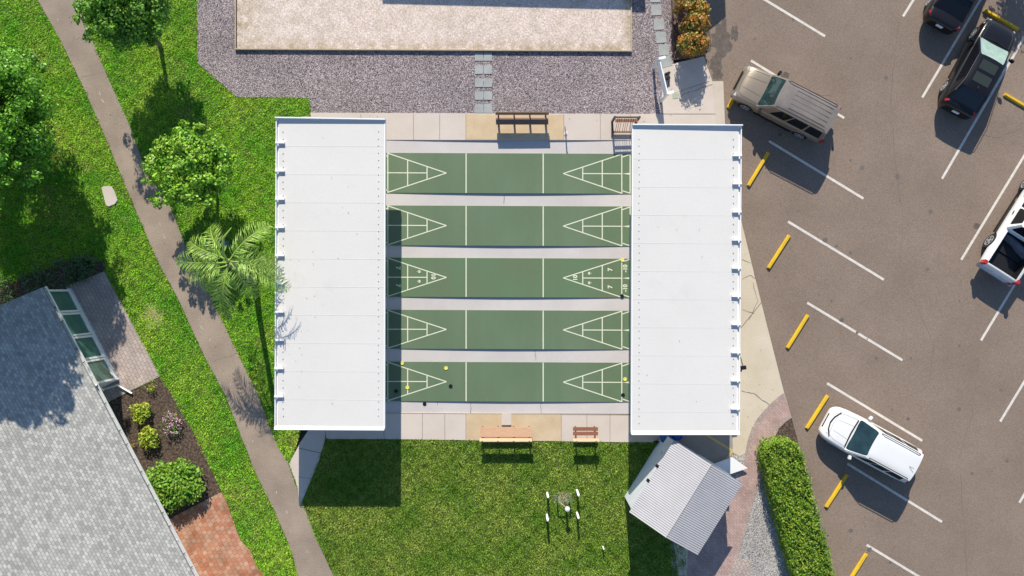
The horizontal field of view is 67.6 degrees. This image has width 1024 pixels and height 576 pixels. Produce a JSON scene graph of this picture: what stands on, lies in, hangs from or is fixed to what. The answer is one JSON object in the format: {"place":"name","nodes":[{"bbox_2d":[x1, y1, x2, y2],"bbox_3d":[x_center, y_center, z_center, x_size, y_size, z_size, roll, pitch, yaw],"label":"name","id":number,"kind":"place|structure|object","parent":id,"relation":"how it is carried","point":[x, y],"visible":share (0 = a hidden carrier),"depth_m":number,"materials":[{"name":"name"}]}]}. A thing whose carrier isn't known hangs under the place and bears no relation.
{"place":"outdoors","nodes":[
{"label":"outdoors","id":0,"kind":"place"},
{"bbox_2d":[64,266,86,287],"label":"ornamental grass","id":1,"kind":"object","parent":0,"point":[76,279],"depth_m":35.69,"materials":[{"name":"green plant"}]},
{"bbox_2d":[76,252,99,279],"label":"ornamental grass","id":2,"kind":"object","parent":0,"point":[92,262],"depth_m":35.66,"materials":[{"name":"green plant"}]},
{"bbox_2d":[66,271,159,401],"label":"paver patio","id":3,"kind":"structure","parent":0,"point":[120,341],"depth_m":35.99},
{"bbox_2d":[0,0,333,575],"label":"lawn ground","id":4,"kind":"structure","parent":0,"point":[146,257],"depth_m":36.03,"materials":[{"name":"plant"}]},
{"bbox_2d":[0,153,7,209],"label":"shade tree","id":5,"kind":"object","parent":4,"relation":"on","point":[2,159],"visible":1,"depth_m":28.44,"materials":[{"name":"green plant"}]},
{"bbox_2d":[0,34,61,204],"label":"shade tree","id":6,"kind":"object","parent":4,"relation":"on","point":[27,110],"visible":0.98,"depth_m":30.97,"materials":[{"name":"green plant"}]},
{"bbox_2d":[0,286,198,575],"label":"house","id":7,"kind":"structure","parent":4,"relation":"on","point":[77,498],"depth_m":33.05,"materials":[{"name":"grey"}]},
{"bbox_2d":[44,289,80,312],"bbox_3d":[-20.437,0.595,34.778,0.100,1.955,1.175,-28,90,0],"label":"window","id":8,"kind":"structure","parent":7,"relation":"in","point":[64,299],"depth_m":34.96,"materials":[{"name":"glass"}]},
{"bbox_2d":[57,312,92,336],"bbox_3d":[-19.880,1.654,34.778,0.100,1.955,1.175,-28,90,0],"label":"window","id":9,"kind":"structure","parent":7,"relation":"in","point":[76,322],"depth_m":34.97,"materials":[{"name":"glass"}]},
{"bbox_2d":[69,334,104,359],"bbox_3d":[-19.324,2.712,34.778,0.100,1.955,1.175,-28,90,0],"label":"window","id":10,"kind":"structure","parent":7,"relation":"in","point":[88,345],"depth_m":34.95,"materials":[{"name":"glass"}]},
{"bbox_2d":[82,357,116,384],"bbox_3d":[-18.770,3.768,34.778,0.100,1.955,1.175,-28,90,0],"label":"window","id":11,"kind":"structure","parent":7,"relation":"in","point":[101,369],"depth_m":34.95,"materials":[{"name":"glass"}]},
{"bbox_2d":[102,186,117,206],"bbox_3d":[-18.919,-4.354,36.010,0.584,0.080,0.990,-15,90,0],"label":"utility cover","id":12,"kind":"object","parent":4,"relation":"on","point":[110,196],"visible":1,"depth_m":35.97,"materials":[{"name":"concrete"}]},
{"bbox_2d":[69,0,172,53],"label":"shade tree","id":13,"kind":"object","parent":4,"relation":"on","point":[146,20],"visible":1,"depth_m":31.96,"materials":[{"name":"green plant"}]},
{"bbox_2d":[139,302,163,329],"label":"bare earth","id":14,"kind":"structure","parent":4,"relation":"on","point":[153,314],"depth_m":36.02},
{"bbox_2d":[140,119,238,218],"bbox_3d":[-14.190,-5.092,34.188,3.814,3.810,4.262,42,90,0],"label":"shade tree","id":15,"kind":"object","parent":4,"relation":"on","point":[206,182],"visible":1,"depth_m":33.00,"materials":[{"name":"green plant"}]},
{"bbox_2d":[176,220,291,318],"bbox_3d":[-11.714,-0.958,33.270,4.393,5.581,4.037,-24,90,0],"label":"palm tree","id":16,"kind":"object","parent":4,"relation":"on","point":[240,269],"visible":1,"depth_m":31.49,"materials":[{"name":"green plant"}]},
{"bbox_2d":[38,0,332,575],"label":"footpath","id":17,"kind":"structure","parent":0,"point":[270,464],"depth_m":36.00,"materials":[{"name":"concrete"}]},
{"bbox_2d":[170,493,263,575],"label":"brick patio","id":18,"kind":"structure","parent":0,"point":[208,536],"depth_m":35.99,"materials":[{"name":"brick"}]},
{"bbox_2d":[289,430,325,507],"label":"concrete path","id":19,"kind":"structure","parent":0,"point":[303,462],"depth_m":36.00,"materials":[{"name":"concrete"}]},
{"bbox_2d":[325,430,383,438],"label":"concrete walk","id":20,"kind":"structure","parent":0,"point":[354,434],"depth_m":36.00,"materials":[{"name":"concrete"}]},
{"bbox_2d":[274,117,385,429],"bbox_3d":[-7.925,-0.623,34.590,4.827,2.810,13.623,0,90,0],"label":"shade shelter","id":21,"kind":"object","parent":20,"relation":"on","point":[330,354],"visible":0.99,"depth_m":33.32,"materials":[{"name":"white metal"}]},
{"bbox_2d":[302,113,660,139],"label":"concrete walk","id":22,"kind":"structure","parent":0,"point":[399,126],"depth_m":36.00,"materials":[{"name":"concrete"}]},
{"bbox_2d":[466,114,563,139],"bbox_3d":[0.136,-7.584,36.019,4.609,0.050,1.190,0,90,0],"label":"concrete patch","id":23,"kind":"object","parent":22,"relation":"on","point":[481,126],"visible":0.92,"depth_m":35.99,"materials":[{"name":"concrete"}]},
{"bbox_2d":[495,111,548,125],"bbox_3d":[0.467,-7.871,35.539,2.460,0.922,0.545,0,90,0],"label":"park bench","id":24,"kind":"object","parent":23,"relation":"on","point":[514,121],"visible":1,"depth_m":35.54,"materials":[{"name":"brown wood"}]},
{"bbox_2d":[299,81,761,478],"bbox_3d":[0.848,-0.377,35.990,21.822,0.001,18.724,0,90,0],"label":"concrete joint","id":25,"kind":"object","parent":22,"relation":"on","point":[469,413],"visible":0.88,"depth_m":35.99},
{"bbox_2d":[611,116,640,135],"bbox_3d":[5.273,-7.500,35.470,1.216,1.060,0.725,0,90,0],"label":"cue rack","id":26,"kind":"object","parent":22,"relation":"on","point":[615,119],"visible":0.84,"depth_m":35.27,"materials":[{"name":"brown wood"}]},
{"bbox_2d":[300,438,686,575],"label":"lawn ground","id":27,"kind":"structure","parent":0,"point":[483,501],"depth_m":36.03,"materials":[{"name":"plant"}]},
{"bbox_2d":[551,492,573,504],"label":"bare earth","id":28,"kind":"structure","parent":27,"relation":"on","point":[560,497],"depth_m":36.02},
{"bbox_2d":[556,495,570,511],"bbox_3d":[2.341,9.944,35.565,0.813,0.930,0.471,25,90,0],"label":"exercise frame","id":29,"kind":"object","parent":28,"relation":"on","point":[567,508],"visible":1,"depth_m":35.35,"materials":[{"name":"green metal"}]},
{"bbox_2d":[295,57,698,451],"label":"ground","id":30,"kind":"structure","parent":0,"point":[302,434],"depth_m":36.15,"materials":[{"name":"concrete"}]},
{"bbox_2d":[0,260,105,304],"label":"mulch bed","id":31,"kind":"object","parent":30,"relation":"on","point":[17,285],"visible":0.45,"depth_m":36.02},
{"bbox_2d":[0,274,17,303],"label":"border plant","id":32,"kind":"object","parent":31,"relation":"on","point":[3,297],"visible":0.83,"depth_m":35.65,"materials":[{"name":"green plant"}]},
{"bbox_2d":[15,266,48,293],"bbox_3d":[-22.347,-0.337,35.743,1.384,0.588,1.348,-17,90,0],"label":"border plant","id":33,"kind":"object","parent":31,"relation":"on","point":[36,281],"visible":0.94,"depth_m":35.66,"materials":[{"name":"green plant"}]},
{"bbox_2d":[44,258,74,288],"bbox_3d":[-21.072,-0.654,35.730,1.524,0.616,1.453,17,90,0],"label":"border plant","id":34,"kind":"object","parent":31,"relation":"on","point":[62,274],"visible":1,"depth_m":35.70,"materials":[{"name":"green plant"}]},
{"bbox_2d":[68,252,94,279],"bbox_3d":[-20.078,-0.983,35.736,1.335,0.601,1.236,12,90,0],"label":"border plant","id":35,"kind":"object","parent":31,"relation":"on","point":[85,264],"visible":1,"depth_m":35.64,"materials":[{"name":"green plant"}]},
{"bbox_2d":[109,377,220,518],"bbox_3d":[-16.470,7.580,36.062,3.371,0.100,6.209,-26,90,0],"label":"mulch bed","id":36,"kind":"object","parent":30,"relation":"on","point":[183,443],"visible":0.68,"depth_m":36.01,"materials":[{"name":"soil"}]},
{"bbox_2d":[127,401,152,424],"bbox_3d":[-17.405,5.765,35.740,1.100,0.587,1.114,38,90,0],"label":"garden shrub","id":37,"kind":"object","parent":36,"relation":"on","point":[143,408],"visible":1,"depth_m":35.62,"materials":[{"name":"yellow plant"}]},
{"bbox_2d":[137,425,159,450],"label":"garden shrub","id":38,"kind":"object","parent":36,"relation":"on","point":[144,436],"visible":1,"depth_m":35.60,"materials":[{"name":"yellow plant"}]},
{"bbox_2d":[159,409,184,436],"bbox_3d":[-15.930,6.385,35.769,1.186,0.537,1.239,21,90,0],"label":"flowering plant","id":39,"kind":"object","parent":36,"relation":"on","point":[172,424],"visible":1,"depth_m":35.69,"materials":[{"name":"pink plant"}]},
{"bbox_2d":[144,458,206,513],"bbox_3d":[-15.633,9.040,35.423,2.840,1.229,2.520,-23,90,0],"label":"garden shrub","id":40,"kind":"object","parent":36,"relation":"on","point":[169,492],"visible":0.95,"depth_m":35.27,"materials":[{"name":"green plant"}]},
{"bbox_2d":[235,0,631,51],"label":"sand court","id":41,"kind":"object","parent":30,"relation":"on","point":[477,25],"visible":1,"depth_m":35.95,"materials":[{"name":"sand"}]},
{"bbox_2d":[197,0,672,113],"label":"gravel bed","id":42,"kind":"object","parent":30,"relation":"on","point":[623,83],"visible":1,"depth_m":36.01,"materials":[{"name":"gravel"}]},
{"bbox_2d":[475,52,482,60],"bbox_3d":[-1.551,-10.890,36.024,0.392,0.072,0.392,0,90,0],"label":"stepping stone","id":43,"kind":"object","parent":42,"relation":"on","point":[478,56],"visible":1,"depth_m":35.99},
{"bbox_2d":[475,65,482,73],"bbox_3d":[-1.551,-10.280,36.024,0.392,0.072,0.407,0,90,0],"label":"stepping stone","id":44,"kind":"object","parent":42,"relation":"on","point":[478,69],"visible":1,"depth_m":35.99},
{"bbox_2d":[475,78,482,86],"bbox_3d":[-1.551,-9.663,36.024,0.392,0.072,0.407,0,90,0],"label":"stepping stone","id":45,"kind":"object","parent":42,"relation":"on","point":[478,82],"visible":1,"depth_m":35.99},
{"bbox_2d":[475,91,482,99],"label":"stepping stone","id":46,"kind":"object","parent":42,"relation":"on","point":[478,95],"visible":1,"depth_m":35.99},
{"bbox_2d":[475,104,482,112],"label":"stepping stone","id":47,"kind":"object","parent":42,"relation":"on","point":[478,108],"visible":1,"depth_m":35.99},
{"bbox_2d":[484,52,491,60],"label":"stepping stone","id":48,"kind":"object","parent":42,"relation":"on","point":[487,56],"visible":1,"depth_m":35.99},
{"bbox_2d":[484,65,491,73],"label":"stepping stone","id":49,"kind":"object","parent":42,"relation":"on","point":[487,69],"visible":1,"depth_m":35.99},
{"bbox_2d":[484,78,491,86],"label":"stepping stone","id":50,"kind":"object","parent":42,"relation":"on","point":[487,82],"visible":1,"depth_m":35.99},
{"bbox_2d":[484,91,491,99],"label":"stepping stone","id":51,"kind":"object","parent":42,"relation":"on","point":[487,95],"visible":1,"depth_m":35.99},
{"bbox_2d":[484,104,491,112],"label":"stepping stone","id":52,"kind":"object","parent":42,"relation":"on","point":[487,108],"visible":1,"depth_m":35.99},
{"bbox_2d":[651,4,661,15],"bbox_3d":[6.793,-13.089,36.020,0.495,0.060,0.534,0,90,0],"label":"stepping stone","id":53,"kind":"object","parent":42,"relation":"on","point":[655,9],"visible":1,"depth_m":35.99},
{"bbox_2d":[653,18,663,29],"bbox_3d":[6.914,-12.412,36.020,0.480,0.060,0.520,-3,90,0],"label":"stepping stone","id":54,"kind":"object","parent":42,"relation":"on","point":[658,24],"visible":1,"depth_m":35.99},
{"bbox_2d":[656,32,666,42],"bbox_3d":[7.019,-11.794,36.020,0.480,0.060,0.520,-5,90,0],"label":"stepping stone","id":55,"kind":"object","parent":42,"relation":"on","point":[660,37],"visible":1,"depth_m":35.99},
{"bbox_2d":[652,56,673,102],"bbox_3d":[6.949,-9.590,35.218,0.320,1.545,1.729,-13,90,0],"label":"sign board","id":56,"kind":"object","parent":42,"relation":"on","point":[658,64],"visible":1,"depth_m":34.75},
{"bbox_2d":[658,44,668,55],"bbox_3d":[7.140,-11.207,36.020,0.480,0.060,0.520,-6,90,0],"label":"stepping stone","id":57,"kind":"object","parent":42,"relation":"on","point":[663,49],"visible":1,"depth_m":35.99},
{"bbox_2d":[661,55,671,67],"bbox_3d":[7.260,-10.664,36.020,0.480,0.060,0.520,-16,90,0],"label":"stepping stone","id":58,"kind":"object","parent":42,"relation":"on","point":[667,62],"visible":0.76,"depth_m":35.99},
{"bbox_2d":[386,362,629,401],"bbox_3d":[-0.256,4.419,36.064,13.647,0.153,1.907,0,90,0],"label":"shuffleboard court","id":59,"kind":"object","parent":30,"relation":"on","point":[535,381],"visible":0.74,"depth_m":35.99,"materials":[{"name":"paint"}]},
{"bbox_2d":[386,153,630,193],"bbox_3d":[-0.256,-5.399,36.064,13.647,0.153,1.937,0,90,0],"label":"shuffleboard court","id":60,"kind":"object","parent":30,"relation":"on","point":[530,173],"visible":0.8,"depth_m":35.99,"materials":[{"name":"paint"}]},
{"bbox_2d":[386,205,630,245],"bbox_3d":[-0.256,-2.925,36.064,13.647,0.153,1.931,0,90,0],"label":"shuffleboard court","id":61,"kind":"object","parent":30,"relation":"on","point":[514,225],"visible":0.8,"depth_m":35.99,"materials":[{"name":"paint"}]},
{"bbox_2d":[386,258,630,297],"bbox_3d":[-0.256,-0.485,36.063,13.647,0.154,1.895,0,90,0],"label":"shuffleboard court","id":62,"kind":"object","parent":30,"relation":"on","point":[512,277],"visible":0.98,"depth_m":35.99,"materials":[{"name":"paint"}]},
{"bbox_2d":[386,310,630,349],"bbox_3d":[-0.256,1.961,36.064,13.647,0.153,1.883,0,90,0],"label":"shuffleboard court","id":63,"kind":"object","parent":30,"relation":"on","point":[488,329],"visible":0.8,"depth_m":35.99,"materials":[{"name":"paint"}]},
{"bbox_2d":[386,297,630,310],"bbox_3d":[-0.196,0.741,36.049,11.659,0.062,0.664,0,90,0],"label":"concrete gutter","id":64,"kind":"object","parent":30,"relation":"on","point":[509,303],"visible":0.97,"depth_m":36.06,"materials":[{"name":"concrete"}]},
{"bbox_2d":[386,193,630,205],"bbox_3d":[-0.196,-4.160,36.049,11.659,0.062,0.646,0,90,0],"label":"concrete gutter","id":65,"kind":"object","parent":30,"relation":"on","point":[452,199],"visible":0.97,"depth_m":36.06,"materials":[{"name":"concrete"}]},
{"bbox_2d":[386,245,630,258],"bbox_3d":[-0.196,-1.696,36.049,11.659,0.062,0.634,0,90,0],"label":"concrete gutter","id":66,"kind":"object","parent":30,"relation":"on","point":[431,251],"visible":0.97,"depth_m":36.06,"materials":[{"name":"concrete"}]},
{"bbox_2d":[671,0,702,60],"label":"mulch bed","id":67,"kind":"object","parent":30,"relation":"on","point":[677,21],"visible":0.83,"depth_m":36.00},
{"bbox_2d":[671,0,674,58],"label":"fence","id":68,"kind":"object","parent":67,"relation":"on","point":[673,31],"visible":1,"depth_m":35.84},
{"bbox_2d":[672,0,695,15],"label":"croton shrub","id":69,"kind":"object","parent":67,"relation":"on","point":[687,4],"visible":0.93,"depth_m":34.83,"materials":[{"name":"orange plant"}]},
{"bbox_2d":[676,30,711,58],"bbox_3d":[8.371,-11.182,35.145,1.665,1.767,1.314,0,90,0],"label":"croton shrub","id":70,"kind":"object","parent":67,"relation":"on","point":[694,42],"visible":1,"depth_m":34.67,"materials":[{"name":"orange plant"}]},
{"bbox_2d":[678,11,710,35],"bbox_3d":[8.396,-12.079,35.088,1.532,1.870,1.095,0,90,0],"label":"croton shrub","id":71,"kind":"object","parent":67,"relation":"on","point":[695,22],"visible":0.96,"depth_m":34.65,"materials":[{"name":"orange plant"}]},
{"bbox_2d":[686,0,710,18],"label":"croton shrub","id":72,"kind":"object","parent":67,"relation":"on","point":[702,6],"visible":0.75,"depth_m":34.84,"materials":[{"name":"orange plant"}]},
{"bbox_2d":[670,453,738,575],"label":"gravel bed","id":73,"kind":"object","parent":30,"relation":"on","point":[735,456],"visible":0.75,"depth_m":36.02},
{"bbox_2d":[679,435,732,475],"bbox_3d":[8.962,7.531,36.019,2.862,0.050,3.615,0,90,0],"label":"dark concrete pad","id":74,"kind":"object","parent":73,"relation":"on","point":[711,450],"visible":0.21,"depth_m":35.99,"materials":[{"name":"concrete"}]},
{"bbox_2d":[678,435,732,458],"bbox_3d":[9.115,7.279,35.989,2.683,0.001,0.922,16,90,0],"label":"yellow pad line","id":75,"kind":"object","parent":74,"relation":"on","point":[720,443],"visible":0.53,"depth_m":35.99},
{"bbox_2d":[715,457,746,473],"bbox_3d":[10.113,8.351,35.875,1.681,0.250,0.717,-19,90,0],"label":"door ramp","id":76,"kind":"structure","parent":74,"relation":"on","point":[731,465],"depth_m":35.75,"materials":[{"name":"white paint"}]},
{"bbox_2d":[731,452,746,479],"bbox_3d":[10.364,8.627,36.046,0.824,0.100,2.182,18,90,0],"label":"gravel bed","id":77,"kind":"object","parent":30,"relation":"on","point":[741,460],"visible":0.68,"depth_m":36.00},
{"bbox_2d":[776,418,798,445],"bbox_3d":[12.733,6.842,36.060,1.347,0.100,1.463,-10,90,0],"label":"mulch bed","id":78,"kind":"object","parent":30,"relation":"on","point":[786,429],"visible":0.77,"depth_m":36.01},
{"bbox_2d":[384,413,631,441],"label":"concrete walk","id":79,"kind":"structure","parent":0,"point":[614,427],"depth_m":36.00,"materials":[{"name":"concrete"}]},
{"bbox_2d":[502,413,510,424],"bbox_3d":[-0.256,6.161,36.013,0.452,0.050,0.572,0,90,0],"label":"concrete patch","id":80,"kind":"object","parent":79,"relation":"on","point":[506,418],"visible":1,"depth_m":35.99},
{"bbox_2d":[466,414,560,440],"bbox_3d":[0.075,6.560,36.019,4.489,0.050,1.280,0,90,0],"label":"concrete patch","id":81,"kind":"object","parent":79,"relation":"on","point":[546,427],"visible":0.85,"depth_m":35.99,"materials":[{"name":"concrete"}]},
{"bbox_2d":[480,426,531,441],"bbox_3d":[-0.286,6.789,35.600,2.420,0.800,0.629,0,90,0],"label":"park bench","id":82,"kind":"object","parent":81,"relation":"on","point":[498,432],"visible":1,"depth_m":35.58,"materials":[{"name":"brown wood"}]},
{"bbox_2d":[573,426,598,442],"bbox_3d":[3.419,6.787,35.500,1.180,1.000,0.625,0,90,0],"label":"park bench","id":83,"kind":"object","parent":79,"relation":"on","point":[594,433],"visible":1,"depth_m":35.56,"materials":[{"name":"brown wood"}]},
{"bbox_2d":[386,401,629,413],"bbox_3d":[-0.196,5.626,36.049,11.659,0.062,0.612,0,90,0],"label":"concrete gutter","id":84,"kind":"object","parent":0,"point":[512,407],"visible":0.97,"depth_m":36.06,"materials":[{"name":"concrete"}]},
{"bbox_2d":[386,140,630,153],"bbox_3d":[-0.196,-6.643,36.049,11.659,0.062,0.657,0,90,0],"label":"concrete gutter","id":85,"kind":"object","parent":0,"point":[527,146],"visible":0.97,"depth_m":36.06,"materials":[{"name":"concrete"}]},
{"bbox_2d":[386,349,630,362],"bbox_3d":[-0.196,3.184,36.049,11.659,0.062,0.670,0,90,0],"label":"concrete gutter","id":86,"kind":"object","parent":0,"point":[515,355],"visible":0.97,"depth_m":36.06,"materials":[{"name":"concrete"}]},
{"bbox_2d":[661,56,715,123],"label":"concrete walk","id":87,"kind":"structure","parent":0,"point":[697,106],"depth_m":36.00,"materials":[{"name":"concrete"}]},
{"bbox_2d":[712,81,724,123],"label":"kerb","id":88,"kind":"structure","parent":87,"relation":"on","point":[718,90],"depth_m":35.99,"materials":[{"name":"concrete"}]},
{"bbox_2d":[632,222,784,575],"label":"concrete apron","id":89,"kind":"object","parent":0,"point":[761,366],"visible":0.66,"depth_m":36.00,"materials":[{"name":"concrete"}]},
{"bbox_2d":[625,436,741,554],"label":"garden shed","id":90,"kind":"structure","parent":89,"relation":"on","point":[680,494],"depth_m":33.34,"materials":[{"name":"metal"}]},
{"bbox_2d":[699,454,728,474],"bbox_3d":[9.342,8.167,34.950,1.300,2.000,0.030,32,90,0],"label":"door","id":91,"kind":"structure","parent":90,"relation":"in","point":[704,458],"depth_m":35.12,"materials":[{"name":"white paint"}]},
{"bbox_2d":[630,124,746,434],"bbox_3d":[7.758,-0.372,34.590,5.162,2.810,13.512,0,90,0],"label":"shade shelter","id":92,"kind":"object","parent":89,"relation":"on","point":[686,182],"visible":1,"depth_m":33.32,"materials":[{"name":"white metal"}]},
{"bbox_2d":[687,395,790,575],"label":"brick walk","id":93,"kind":"structure","parent":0,"point":[715,556],"depth_m":35.99,"materials":[{"name":"brick"}]},
{"bbox_2d":[729,559,750,575],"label":"brick landing","id":94,"kind":"object","parent":93,"relation":"on","point":[740,567],"visible":1,"depth_m":35.99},
{"bbox_2d":[735,393,791,558],"bbox_3d":[11.318,8.718,35.988,1.588,0.001,8.081,21,90,0],"label":"walk edging","id":95,"kind":"object","parent":93,"relation":"on","point":[770,407],"visible":0.83,"depth_m":35.99,"materials":[{"name":"concrete"}]},
{"bbox_2d":[738,447,831,575],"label":"gravel bed","id":96,"kind":"object","parent":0,"point":[760,551],"visible":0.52,"depth_m":36.02,"materials":[{"name":"gravel"}]},
{"bbox_2d":[755,435,836,575],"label":"clipped hedge","id":97,"kind":"object","parent":96,"relation":"on","point":[795,514],"visible":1,"depth_m":34.95,"materials":[{"name":"green plant"}]},
{"bbox_2d":[698,0,1023,575],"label":"parking lot","id":98,"kind":"structure","parent":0,"point":[906,186],"depth_m":36.06,"materials":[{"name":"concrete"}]},
{"bbox_2d":[63,12,828,439],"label":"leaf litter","id":99,"kind":"object","parent":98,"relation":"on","point":[387,84],"visible":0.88,"depth_m":35.98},
{"bbox_2d":[747,152,769,186],"bbox_3d":[11.603,-5.591,36.000,0.170,0.120,1.860,31,90,0],"label":"wheel stop","id":100,"kind":"object","parent":98,"relation":"on","point":[759,167],"visible":1,"depth_m":35.95,"materials":[{"name":"yellow paint"}]},
{"bbox_2d":[767,235,790,268],"bbox_3d":[12.565,-1.698,36.000,0.170,0.120,1.860,33,90,0],"label":"wheel stop","id":101,"kind":"object","parent":98,"relation":"on","point":[778,252],"visible":1,"depth_m":35.95,"materials":[{"name":"yellow paint"}]},
{"bbox_2d":[730,66,840,144],"bbox_3d":[12.581,-8.515,35.160,4.830,1.801,2.242,28,90,0],"label":"parked car","id":102,"kind":"object","parent":98,"relation":"on","point":[798,110],"visible":1,"depth_m":34.66,"materials":[{"name":"beige metal"}]},
{"bbox_2d":[786,314,808,348],"bbox_3d":[13.451,2.059,36.000,0.170,0.120,1.860,32,90,0],"label":"wheel stop","id":103,"kind":"object","parent":98,"relation":"on","point":[797,331],"visible":1,"depth_m":35.95,"materials":[{"name":"yellow paint"}]},
{"bbox_2d":[805,395,828,428],"bbox_3d":[14.368,5.846,36.000,0.170,0.120,1.860,33,90,0],"label":"wheel stop","id":104,"kind":"object","parent":98,"relation":"on","point":[817,411],"visible":1,"depth_m":35.95,"materials":[{"name":"yellow paint"}]},
{"bbox_2d":[824,473,848,507],"bbox_3d":[15.285,9.559,36.000,0.170,0.120,1.860,33,90,0],"label":"wheel stop","id":105,"kind":"object","parent":98,"relation":"on","point":[836,490],"visible":1,"depth_m":35.95,"materials":[{"name":"yellow paint"}]},
{"bbox_2d":[850,553,867,575],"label":"wheel stop","id":106,"kind":"object","parent":98,"relation":"on","point":[859,564],"visible":1,"depth_m":35.95,"materials":[{"name":"yellow paint"}]},
{"bbox_2d":[818,407,923,482],"bbox_3d":[16.581,7.206,35.175,4.684,1.770,2.252,28,90,0],"label":"parked car","id":107,"kind":"object","parent":98,"relation":"on","point":[871,444],"visible":1,"depth_m":34.75,"materials":[{"name":"white paint"}]},
{"bbox_2d":[923,0,976,34],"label":"parked car","id":108,"kind":"object","parent":98,"relation":"on","point":[947,17],"visible":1,"depth_m":35.06,"materials":[{"name":"black paint"}]},
{"bbox_2d":[938,19,1015,119],"bbox_3d":[21.594,-10.171,35.207,2.262,1.707,4.704,29,90,0],"label":"parked car","id":109,"kind":"object","parent":98,"relation":"on","point":[966,88],"visible":1,"depth_m":34.94,"materials":[{"name":"black paint"}]},
{"bbox_2d":[976,181,1023,286],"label":"pickup truck","id":110,"kind":"object","parent":98,"relation":"on","point":[1001,260],"visible":0.98,"depth_m":35.33,"materials":[{"name":"white paint"}]},
{"bbox_2d":[1003,234,1023,258],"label":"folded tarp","id":111,"kind":"object","parent":110,"relation":"in","point":[1017,246],"visible":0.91,"depth_m":35.27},
{"bbox_2d":[983,9,1018,30],"bbox_3d":[23.055,-12.625,36.000,1.860,0.120,0.170,30,90,0],"label":"wheel stop","id":112,"kind":"object","parent":98,"relation":"on","point":[1001,20],"visible":1,"depth_m":35.95,"materials":[{"name":"yellow paint"}]},
{"bbox_2d":[1003,93,1023,107],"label":"wheel stop","id":113,"kind":"object","parent":98,"relation":"on","point":[1013,99],"visible":1,"depth_m":35.95,"materials":[{"name":"yellow paint"}]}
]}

